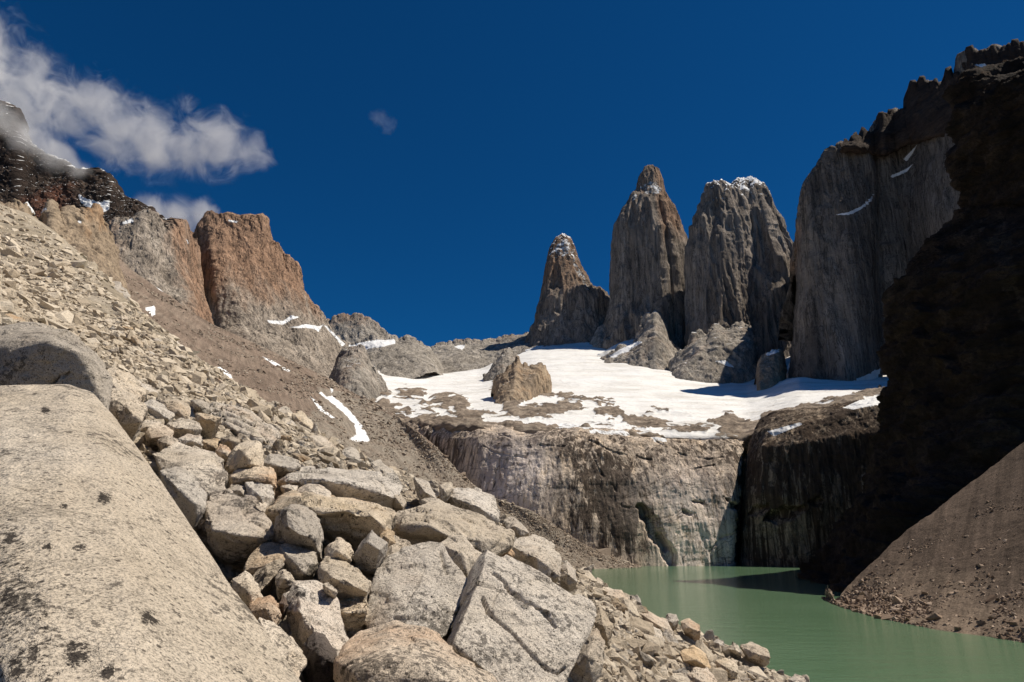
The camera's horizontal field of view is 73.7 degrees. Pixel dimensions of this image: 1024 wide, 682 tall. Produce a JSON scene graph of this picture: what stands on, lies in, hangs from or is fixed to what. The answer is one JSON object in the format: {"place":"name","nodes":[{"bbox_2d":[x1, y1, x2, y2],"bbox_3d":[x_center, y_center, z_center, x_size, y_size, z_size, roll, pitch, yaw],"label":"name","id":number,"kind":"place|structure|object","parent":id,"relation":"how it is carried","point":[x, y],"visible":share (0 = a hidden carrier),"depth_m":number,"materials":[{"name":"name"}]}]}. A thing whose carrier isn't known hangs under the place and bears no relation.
{"place":"outdoors","nodes":[
{"label":"outdoors","id":0,"kind":"place"},
{"bbox_2d":[0,198,130,297],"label":"mountain","id":1,"kind":"structure","parent":0,"point":[87,233],"depth_m":692.59,"materials":[{"name":"stone"}]},
{"bbox_2d":[0,100,166,222],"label":"mountain","id":2,"kind":"structure","parent":0,"point":[35,177],"depth_m":1264.02,"materials":[{"name":"stone"}]},
{"bbox_2d":[107,209,213,323],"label":"mountain","id":3,"kind":"structure","parent":0,"point":[157,251],"depth_m":1091.63,"materials":[{"name":"stone"}]},
{"bbox_2d":[192,210,348,377],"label":"mountain","id":4,"kind":"structure","parent":0,"point":[254,290],"depth_m":1337.17,"materials":[{"name":"stone"}]},
{"bbox_2d":[37,218,641,568],"bbox_3d":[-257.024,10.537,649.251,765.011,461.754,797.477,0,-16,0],"label":"scree slope terrain","id":5,"kind":"structure","parent":0,"point":[164,311],"depth_m":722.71,"materials":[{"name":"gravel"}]},
{"bbox_2d":[329,344,388,399],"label":"rock outcrop","id":6,"kind":"object","parent":5,"relation":"on","point":[354,370],"visible":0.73,"depth_m":1083.10,"materials":[{"name":"stone"}]},
{"bbox_2d":[327,313,390,342],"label":"mountain","id":7,"kind":"structure","parent":0,"point":[353,327],"depth_m":2398.49,"materials":[{"name":"stone"}]},
{"bbox_2d":[0,204,790,681],"bbox_3d":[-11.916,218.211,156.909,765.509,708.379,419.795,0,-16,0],"label":"slope terrain","id":8,"kind":"structure","parent":0,"point":[44,228],"depth_m":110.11,"materials":[{"name":"stone"}]},
{"bbox_2d":[0,322,112,409],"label":"boulder","id":9,"kind":"object","parent":8,"relation":"on","point":[33,353],"visible":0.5,"depth_m":8.35,"materials":[{"name":"grey stone"}]},
{"bbox_2d":[112,281,130,297],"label":"boulder","id":10,"kind":"object","parent":8,"relation":"on","point":[117,286],"visible":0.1,"depth_m":150.43,"materials":[{"name":"grey stone"}]},
{"bbox_2d":[107,367,145,401],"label":"boulder","id":11,"kind":"object","parent":8,"relation":"on","point":[126,381],"visible":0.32,"depth_m":11.90,"materials":[{"name":"stone"}]},
{"bbox_2d":[109,388,147,441],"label":"boulder","id":12,"kind":"object","parent":8,"relation":"on","point":[128,410],"visible":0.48,"depth_m":10.57,"materials":[{"name":"grey stone"}]},
{"bbox_2d":[0,384,300,681],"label":"boulder","id":13,"kind":"object","parent":8,"relation":"on","point":[110,570],"visible":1,"depth_m":2.46,"materials":[{"name":"stone"}]},
{"bbox_2d":[145,422,173,451],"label":"boulder","id":14,"kind":"object","parent":8,"relation":"on","point":[154,432],"visible":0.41,"depth_m":11.54,"materials":[{"name":"beige stone"}]},
{"bbox_2d":[145,399,174,424],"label":"boulder","id":15,"kind":"object","parent":8,"relation":"on","point":[156,409],"visible":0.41,"depth_m":14.17,"materials":[{"name":"stone"}]},
{"bbox_2d":[157,435,177,451],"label":"boulder","id":16,"kind":"object","parent":8,"relation":"on","point":[164,442],"visible":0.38,"depth_m":11.10,"materials":[{"name":"grey stone"}]},
{"bbox_2d":[159,398,195,420],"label":"boulder","id":17,"kind":"object","parent":8,"relation":"on","point":[178,407],"visible":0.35,"depth_m":15.38,"materials":[{"name":"stone"}]},
{"bbox_2d":[160,466,207,534],"bbox_3d":[-4.182,2.081,8.575,0.533,1.058,1.989,9,-18,-29],"label":"boulder","id":18,"kind":"object","parent":8,"relation":"on","point":[189,496],"visible":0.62,"depth_m":8.18,"materials":[{"name":"stone"}]},
{"bbox_2d":[166,417,201,438],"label":"boulder","id":19,"kind":"object","parent":8,"relation":"on","point":[180,427],"visible":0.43,"depth_m":12.57,"materials":[{"name":"stone"}]},
{"bbox_2d":[152,441,227,500],"bbox_3d":[-4.937,2.117,10.342,1.008,1.325,2.636,8,-18,-27],"label":"boulder","id":20,"kind":"object","parent":8,"relation":"on","point":[205,468],"visible":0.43,"depth_m":9.96,"materials":[{"name":"stone"}]},
{"bbox_2d":[177,434,202,448],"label":"boulder","id":21,"kind":"object","parent":8,"relation":"on","point":[191,440],"visible":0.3,"depth_m":11.28,"materials":[{"name":"stone"}]},
{"bbox_2d":[190,399,211,413],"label":"boulder","id":22,"kind":"object","parent":8,"relation":"on","point":[200,406],"visible":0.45,"depth_m":15.67,"materials":[{"name":"grey stone"}]},
{"bbox_2d":[195,413,221,438],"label":"boulder","id":23,"kind":"object","parent":8,"relation":"on","point":[209,424],"visible":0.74,"depth_m":14.23,"materials":[{"name":"grey stone"}]},
{"bbox_2d":[202,438,219,451],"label":"boulder","id":24,"kind":"object","parent":8,"relation":"on","point":[212,444],"visible":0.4,"depth_m":11.85,"materials":[{"name":"beige stone"}]},
{"bbox_2d":[215,444,230,468],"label":"boulder","id":25,"kind":"object","parent":8,"relation":"on","point":[222,451],"visible":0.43,"depth_m":10.96,"materials":[{"name":"beige stone"}]},
{"bbox_2d":[220,434,239,450],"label":"boulder","id":26,"kind":"object","parent":8,"relation":"on","point":[230,441],"visible":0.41,"depth_m":11.87,"materials":[{"name":"grey stone"}]},
{"bbox_2d":[228,483,246,497],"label":"boulder","id":27,"kind":"object","parent":8,"relation":"on","point":[239,489],"visible":0.31,"depth_m":9.63,"materials":[{"name":"grey stone"}]},
{"bbox_2d":[203,489,273,568],"bbox_3d":[-3.597,2.432,8.694,0.814,1.114,2.381,10,-19,-31],"label":"boulder","id":28,"kind":"object","parent":8,"relation":"on","point":[238,528],"visible":0.84,"depth_m":8.12,"materials":[{"name":"grey stone"}]},
{"bbox_2d":[225,440,263,475],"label":"boulder","id":29,"kind":"object","parent":8,"relation":"on","point":[247,454],"visible":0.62,"depth_m":10.65,"materials":[{"name":"stone"}]},
{"bbox_2d":[210,402,280,444],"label":"boulder","id":30,"kind":"object","parent":8,"relation":"on","point":[236,420],"visible":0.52,"depth_m":19.98,"materials":[{"name":"grey stone"}]},
{"bbox_2d":[232,570,262,604],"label":"boulder","id":31,"kind":"object","parent":8,"relation":"on","point":[246,587],"visible":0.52,"depth_m":5.89,"materials":[{"name":"stone"}]},
{"bbox_2d":[228,466,276,496],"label":"boulder","id":32,"kind":"object","parent":8,"relation":"on","point":[260,474],"visible":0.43,"depth_m":10.11,"materials":[{"name":"beige stone"}]},
{"bbox_2d":[245,482,274,508],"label":"boulder","id":33,"kind":"object","parent":8,"relation":"on","point":[262,493],"visible":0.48,"depth_m":9.43,"materials":[{"name":"stone"}]},
{"bbox_2d":[247,595,281,624],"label":"boulder","id":34,"kind":"object","parent":8,"relation":"on","point":[266,608],"visible":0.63,"depth_m":5.50,"materials":[{"name":"beige stone"}]},
{"bbox_2d":[253,558,283,595],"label":"boulder","id":35,"kind":"object","parent":8,"relation":"on","point":[265,576],"visible":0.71,"depth_m":7.08,"materials":[{"name":"grey stone"}]},
{"bbox_2d":[243,542,289,574],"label":"boulder","id":36,"kind":"object","parent":35,"relation":"on","point":[261,555],"visible":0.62,"depth_m":7.55,"materials":[{"name":"grey stone"}]},
{"bbox_2d":[271,439,286,452],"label":"boulder","id":37,"kind":"object","parent":8,"relation":"on","point":[278,444],"visible":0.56,"depth_m":16.80,"materials":[{"name":"stone"}]},
{"bbox_2d":[263,454,300,483],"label":"boulder","id":38,"kind":"object","parent":8,"relation":"on","point":[282,465],"visible":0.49,"depth_m":11.83,"materials":[{"name":"grey stone"}]},
{"bbox_2d":[258,617,306,680],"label":"boulder","id":39,"kind":"object","parent":8,"relation":"on","point":[288,647],"visible":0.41,"depth_m":4.81,"materials":[{"name":"stone"}]},
{"bbox_2d":[275,569,295,599],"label":"boulder","id":40,"kind":"object","parent":8,"relation":"on","point":[284,579],"visible":0.84,"depth_m":6.69,"materials":[{"name":"stone"}]},
{"bbox_2d":[272,504,323,566],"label":"boulder","id":41,"kind":"object","parent":8,"relation":"on","point":[299,525],"visible":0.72,"depth_m":7.90,"materials":[{"name":"grey stone"}]},
{"bbox_2d":[279,543,317,580],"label":"boulder","id":42,"kind":"object","parent":8,"relation":"on","point":[300,563],"visible":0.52,"depth_m":7.31,"materials":[{"name":"stone"}]},
{"bbox_2d":[291,453,311,461],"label":"boulder","id":43,"kind":"object","parent":8,"relation":"on","point":[301,457],"visible":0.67,"depth_m":16.50,"materials":[{"name":"beige stone"}]},
{"bbox_2d":[292,411,312,429],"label":"boulder","id":44,"kind":"object","parent":8,"relation":"on","point":[300,418],"visible":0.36,"depth_m":48.73,"materials":[{"name":"stone"}]},
{"bbox_2d":[281,580,348,655],"bbox_3d":[-1.795,2.621,6.134,0.578,0.871,1.499,6,-17,-21],"label":"boulder","id":45,"kind":"object","parent":8,"relation":"on","point":[311,608],"visible":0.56,"depth_m":5.86,"materials":[{"name":"stone"}]},
{"bbox_2d":[279,598,288,620],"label":"boulder","id":46,"kind":"object","parent":45,"relation":"on","point":[283,605],"visible":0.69,"depth_m":5.89,"materials":[{"name":"stone"}]},
{"bbox_2d":[323,582,337,597],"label":"boulder","id":47,"kind":"object","parent":45,"relation":"on","point":[329,590],"visible":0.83,"depth_m":6.13,"materials":[{"name":"stone"}]},
{"bbox_2d":[302,632,336,681],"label":"boulder","id":48,"kind":"object","parent":8,"relation":"on","point":[319,652],"visible":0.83,"depth_m":5.00,"materials":[{"name":"stone"}]},
{"bbox_2d":[309,435,334,447],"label":"boulder","id":49,"kind":"object","parent":8,"relation":"on","point":[320,441],"visible":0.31,"depth_m":30.27,"materials":[{"name":"grey stone"}]},
{"bbox_2d":[265,490,397,554],"bbox_3d":[-2.658,2.847,9.677,1.761,1.476,3.065,8,-18,-26],"label":"boulder","id":50,"kind":"object","parent":8,"relation":"on","point":[353,522],"visible":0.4,"depth_m":8.87,"materials":[{"name":"stone"}]},
{"bbox_2d":[280,484,297,492],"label":"boulder","id":51,"kind":"object","parent":50,"relation":"on","point":[286,488],"visible":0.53,"depth_m":10.28,"materials":[{"name":"stone"}]},
{"bbox_2d":[297,483,330,496],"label":"boulder","id":52,"kind":"object","parent":50,"relation":"on","point":[319,488],"visible":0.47,"depth_m":10.20,"materials":[{"name":"stone"}]},
{"bbox_2d":[277,466,402,508],"bbox_3d":[-2.937,2.801,11.989,2.130,1.238,3.360,0,-16,0],"label":"boulder","id":53,"kind":"object","parent":8,"relation":"on","point":[378,487],"visible":0.42,"depth_m":10.93,"materials":[{"name":"stone"}]},
{"bbox_2d":[342,447,360,460],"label":"boulder","id":54,"kind":"object","parent":8,"relation":"on","point":[350,451],"visible":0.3,"depth_m":27.18,"materials":[{"name":"stone"}]},
{"bbox_2d":[338,597,368,633],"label":"boulder","id":55,"kind":"object","parent":8,"relation":"on","point":[354,613],"visible":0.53,"depth_m":6.58,"materials":[{"name":"stone"}]},
{"bbox_2d":[318,556,371,599],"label":"boulder","id":56,"kind":"object","parent":55,"relation":"on","point":[345,579],"visible":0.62,"depth_m":6.69,"materials":[{"name":"stone"}]},
{"bbox_2d":[324,537,353,564],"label":"boulder","id":57,"kind":"object","parent":56,"relation":"on","point":[339,548],"visible":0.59,"depth_m":7.67,"materials":[{"name":"stone"}]},
{"bbox_2d":[352,530,387,577],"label":"boulder","id":58,"kind":"object","parent":8,"relation":"on","point":[369,556],"visible":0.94,"depth_m":7.58,"materials":[{"name":"grey stone"}]},
{"bbox_2d":[370,459,398,477],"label":"boulder","id":59,"kind":"object","parent":8,"relation":"on","point":[379,465],"visible":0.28,"depth_m":22.12,"materials":[{"name":"stone"}]},
{"bbox_2d":[385,535,411,558],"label":"boulder","id":60,"kind":"object","parent":8,"relation":"on","point":[397,546],"visible":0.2,"depth_m":8.67,"materials":[{"name":"grey stone"}]},
{"bbox_2d":[380,527,395,546],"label":"boulder","id":61,"kind":"object","parent":60,"relation":"on","point":[387,534],"visible":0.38,"depth_m":8.72,"materials":[{"name":"beige stone"}]},
{"bbox_2d":[392,493,406,511],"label":"boulder","id":62,"kind":"object","parent":8,"relation":"on","point":[399,503],"visible":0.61,"depth_m":11.26,"materials":[{"name":"grey stone"}]},
{"bbox_2d":[333,620,497,681],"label":"boulder","id":63,"kind":"object","parent":8,"relation":"on","point":[395,651],"visible":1,"depth_m":4.56,"materials":[{"name":"beige stone"}]},
{"bbox_2d":[365,541,466,637],"bbox_3d":[-1.003,2.835,7.617,1.072,1.149,2.206,0,-16,0],"label":"boulder","id":64,"kind":"object","parent":8,"relation":"on","point":[422,584],"visible":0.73,"depth_m":7.22,"materials":[{"name":"stone"}]},
{"bbox_2d":[413,477,435,499],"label":"boulder","id":65,"kind":"object","parent":8,"relation":"on","point":[423,489],"visible":0.62,"depth_m":13.44,"materials":[{"name":"stone"}]},
{"bbox_2d":[439,482,453,502],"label":"boulder","id":66,"kind":"object","parent":8,"relation":"on","point":[446,489],"visible":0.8,"depth_m":13.70,"materials":[{"name":"stone"}]},
{"bbox_2d":[392,497,514,556],"bbox_3d":[-0.950,3.230,11.198,2.000,1.354,3.534,0,-16,0],"label":"boulder","id":67,"kind":"object","parent":8,"relation":"on","point":[432,519],"visible":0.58,"depth_m":10.16,"materials":[{"name":"stone"}]},
{"bbox_2d":[441,535,481,577],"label":"boulder","id":68,"kind":"object","parent":8,"relation":"on","point":[464,554],"visible":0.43,"depth_m":8.32,"materials":[{"name":"stone"}]},
{"bbox_2d":[448,487,500,523],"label":"boulder","id":69,"kind":"object","parent":8,"relation":"on","point":[477,500],"visible":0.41,"depth_m":13.83,"materials":[{"name":"stone"}]},
{"bbox_2d":[504,516,528,538],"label":"boulder","id":70,"kind":"object","parent":8,"relation":"on","point":[516,526],"visible":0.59,"depth_m":14.04,"materials":[{"name":"grey stone"}]},
{"bbox_2d":[447,549,596,681],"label":"boulder","id":71,"kind":"object","parent":8,"relation":"on","point":[515,620],"visible":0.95,"depth_m":6.64,"materials":[{"name":"stone"}]},
{"bbox_2d":[512,534,561,582],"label":"boulder","id":72,"kind":"object","parent":8,"relation":"on","point":[540,554],"visible":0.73,"depth_m":11.69,"materials":[{"name":"stone"}]},
{"bbox_2d":[559,560,576,592],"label":"boulder","id":73,"kind":"object","parent":8,"relation":"on","point":[568,579],"visible":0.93,"depth_m":12.38,"materials":[{"name":"stone"}]},
{"bbox_2d":[569,628,604,681],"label":"boulder","id":74,"kind":"object","parent":8,"relation":"on","point":[588,666],"visible":0.83,"depth_m":8.18,"materials":[{"name":"grey stone"}]},
{"bbox_2d":[594,607,612,648],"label":"boulder","id":75,"kind":"object","parent":8,"relation":"on","point":[603,624],"visible":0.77,"depth_m":11.70,"materials":[{"name":"grey stone"}]},
{"bbox_2d":[604,587,627,598],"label":"boulder","id":76,"kind":"object","parent":8,"relation":"on","point":[616,593],"visible":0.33,"depth_m":20.00,"materials":[{"name":"stone"}]},
{"bbox_2d":[612,598,627,611],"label":"boulder","id":77,"kind":"object","parent":8,"relation":"on","point":[620,606],"visible":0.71,"depth_m":16.68,"materials":[{"name":"beige stone"}]},
{"bbox_2d":[638,651,655,666],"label":"boulder","id":78,"kind":"object","parent":8,"relation":"on","point":[645,658],"visible":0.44,"depth_m":12.43,"materials":[{"name":"grey stone"}]},
{"bbox_2d":[641,611,673,633],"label":"boulder","id":79,"kind":"object","parent":8,"relation":"on","point":[661,623],"visible":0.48,"depth_m":17.34,"materials":[{"name":"stone"}]},
{"bbox_2d":[665,613,678,630],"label":"boulder","id":80,"kind":"object","parent":8,"relation":"on","point":[673,620],"visible":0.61,"depth_m":18.76,"materials":[{"name":"grey stone"}]},
{"bbox_2d":[680,618,700,640],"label":"boulder","id":81,"kind":"object","parent":8,"relation":"on","point":[690,628],"visible":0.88,"depth_m":18.22,"materials":[{"name":"beige stone"}]},
{"bbox_2d":[680,645,710,668],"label":"boulder","id":82,"kind":"object","parent":8,"relation":"on","point":[693,655],"visible":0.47,"depth_m":14.30,"materials":[{"name":"beige stone"}]},
{"bbox_2d":[687,667,717,681],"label":"boulder","id":83,"kind":"object","parent":8,"relation":"on","point":[699,674],"visible":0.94,"depth_m":12.89,"materials":[{"name":"stone"}]},
{"bbox_2d":[703,641,721,652],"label":"boulder","id":84,"kind":"object","parent":8,"relation":"on","point":[714,646],"visible":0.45,"depth_m":18.46,"materials":[{"name":"stone"}]},
{"bbox_2d":[715,657,737,678],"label":"boulder","id":85,"kind":"object","parent":8,"relation":"on","point":[729,666],"visible":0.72,"depth_m":14.77,"materials":[{"name":"stone"}]},
{"bbox_2d":[729,641,741,659],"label":"boulder","id":86,"kind":"object","parent":8,"relation":"on","point":[735,652],"visible":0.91,"depth_m":18.54,"materials":[{"name":"stone"}]},
{"bbox_2d":[740,642,770,666],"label":"boulder","id":87,"kind":"object","parent":8,"relation":"on","point":[756,654],"visible":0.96,"depth_m":18.58,"materials":[{"name":"beige stone"}]},
{"bbox_2d":[347,332,443,378],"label":"mountain","id":88,"kind":"structure","parent":0,"point":[408,356],"depth_m":1659.84,"materials":[{"name":"stone"}]},
{"bbox_2d":[431,332,544,372],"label":"mountain","id":89,"kind":"structure","parent":0,"point":[459,355],"depth_m":2010.01,"materials":[{"name":"stone"}]},
{"bbox_2d":[524,233,609,346],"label":"rock tower","id":90,"kind":"structure","parent":89,"relation":"on","point":[572,306],"depth_m":2007.87,"materials":[{"name":"stone"}]},
{"bbox_2d":[601,164,687,349],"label":"rock tower","id":91,"kind":"structure","parent":89,"relation":"on","point":[648,244],"depth_m":1879.74,"materials":[{"name":"stone"}]},
{"bbox_2d":[0,0,1023,346],"label":"sky","id":92,"kind":"structure","parent":0,"point":[420,164],"materials":[{"name":"blue"}]},
{"bbox_2d":[408,418,747,565],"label":"mountain wall","id":93,"kind":"structure","parent":0,"point":[623,494],"depth_m":568.26,"materials":[{"name":"stone"}]},
{"bbox_2d":[597,340,632,356],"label":"snow field","id":94,"kind":"structure","parent":0,"point":[626,343],"depth_m":1670.46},
{"bbox_2d":[371,342,888,448],"bbox_3d":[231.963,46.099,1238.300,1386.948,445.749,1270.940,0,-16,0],"label":"snow field","id":95,"kind":"structure","parent":0,"point":[590,388],"depth_m":922.17,"materials":[{"name":"snow"}]},
{"bbox_2d":[483,348,520,381],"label":"rock outcrop","id":96,"kind":"object","parent":95,"relation":"on","point":[504,360],"visible":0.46,"depth_m":1442.33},
{"bbox_2d":[491,356,551,403],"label":"rock outcrop","id":97,"kind":"object","parent":95,"relation":"on","point":[517,379],"visible":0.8,"depth_m":981.33,"materials":[{"name":"stone"}]},
{"bbox_2d":[589,324,606,347],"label":"rock outcrop","id":98,"kind":"object","parent":95,"relation":"on","point":[597,339],"visible":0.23,"depth_m":1863.05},
{"bbox_2d":[600,310,679,369],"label":"rock outcrop","id":99,"kind":"object","parent":95,"relation":"on","point":[653,346],"visible":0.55,"depth_m":1536.37,"materials":[{"name":"stone"}]},
{"bbox_2d":[668,321,757,383],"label":"rock outcrop","id":100,"kind":"object","parent":95,"relation":"on","point":[718,353],"visible":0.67,"depth_m":1364.89,"materials":[{"name":"stone"}]},
{"bbox_2d":[754,349,787,390],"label":"rock outcrop","id":101,"kind":"object","parent":95,"relation":"on","point":[771,370],"visible":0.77,"depth_m":1155.40,"materials":[{"name":"stone"}]},
{"bbox_2d":[684,176,793,362],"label":"rock tower","id":102,"kind":"structure","parent":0,"point":[738,250],"depth_m":1681.90,"materials":[{"name":"stone"}]},
{"bbox_2d":[592,563,1023,681],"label":"lake water","id":103,"kind":"structure","parent":0,"point":[788,620],"depth_m":181.62,"materials":[{"name":"liquid"}]},
{"bbox_2d":[737,397,879,566],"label":"mountain wall","id":104,"kind":"structure","parent":0,"point":[805,469],"depth_m":543.05,"materials":[{"name":"stone"}]},
{"bbox_2d":[778,44,1001,380],"bbox_3d":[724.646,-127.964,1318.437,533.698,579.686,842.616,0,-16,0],"label":"mountain","id":105,"kind":"structure","parent":0,"point":[867,225],"depth_m":1149.92,"materials":[{"name":"stone"}]},
{"bbox_2d":[795,56,1023,591],"bbox_3d":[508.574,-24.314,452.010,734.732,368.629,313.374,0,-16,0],"label":"mountain","id":106,"kind":"structure","parent":0,"point":[950,399],"depth_m":368.85,"materials":[{"name":"stone"}]},
{"bbox_2d":[821,442,1023,642],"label":"scree terrain","id":107,"kind":"structure","parent":0,"point":[1005,485],"depth_m":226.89,"materials":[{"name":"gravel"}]},
{"bbox_2d":[840,39,1023,156],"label":"mountain","id":108,"kind":"structure","parent":0,"point":[924,113],"depth_m":1163.18,"materials":[{"name":"stone"}]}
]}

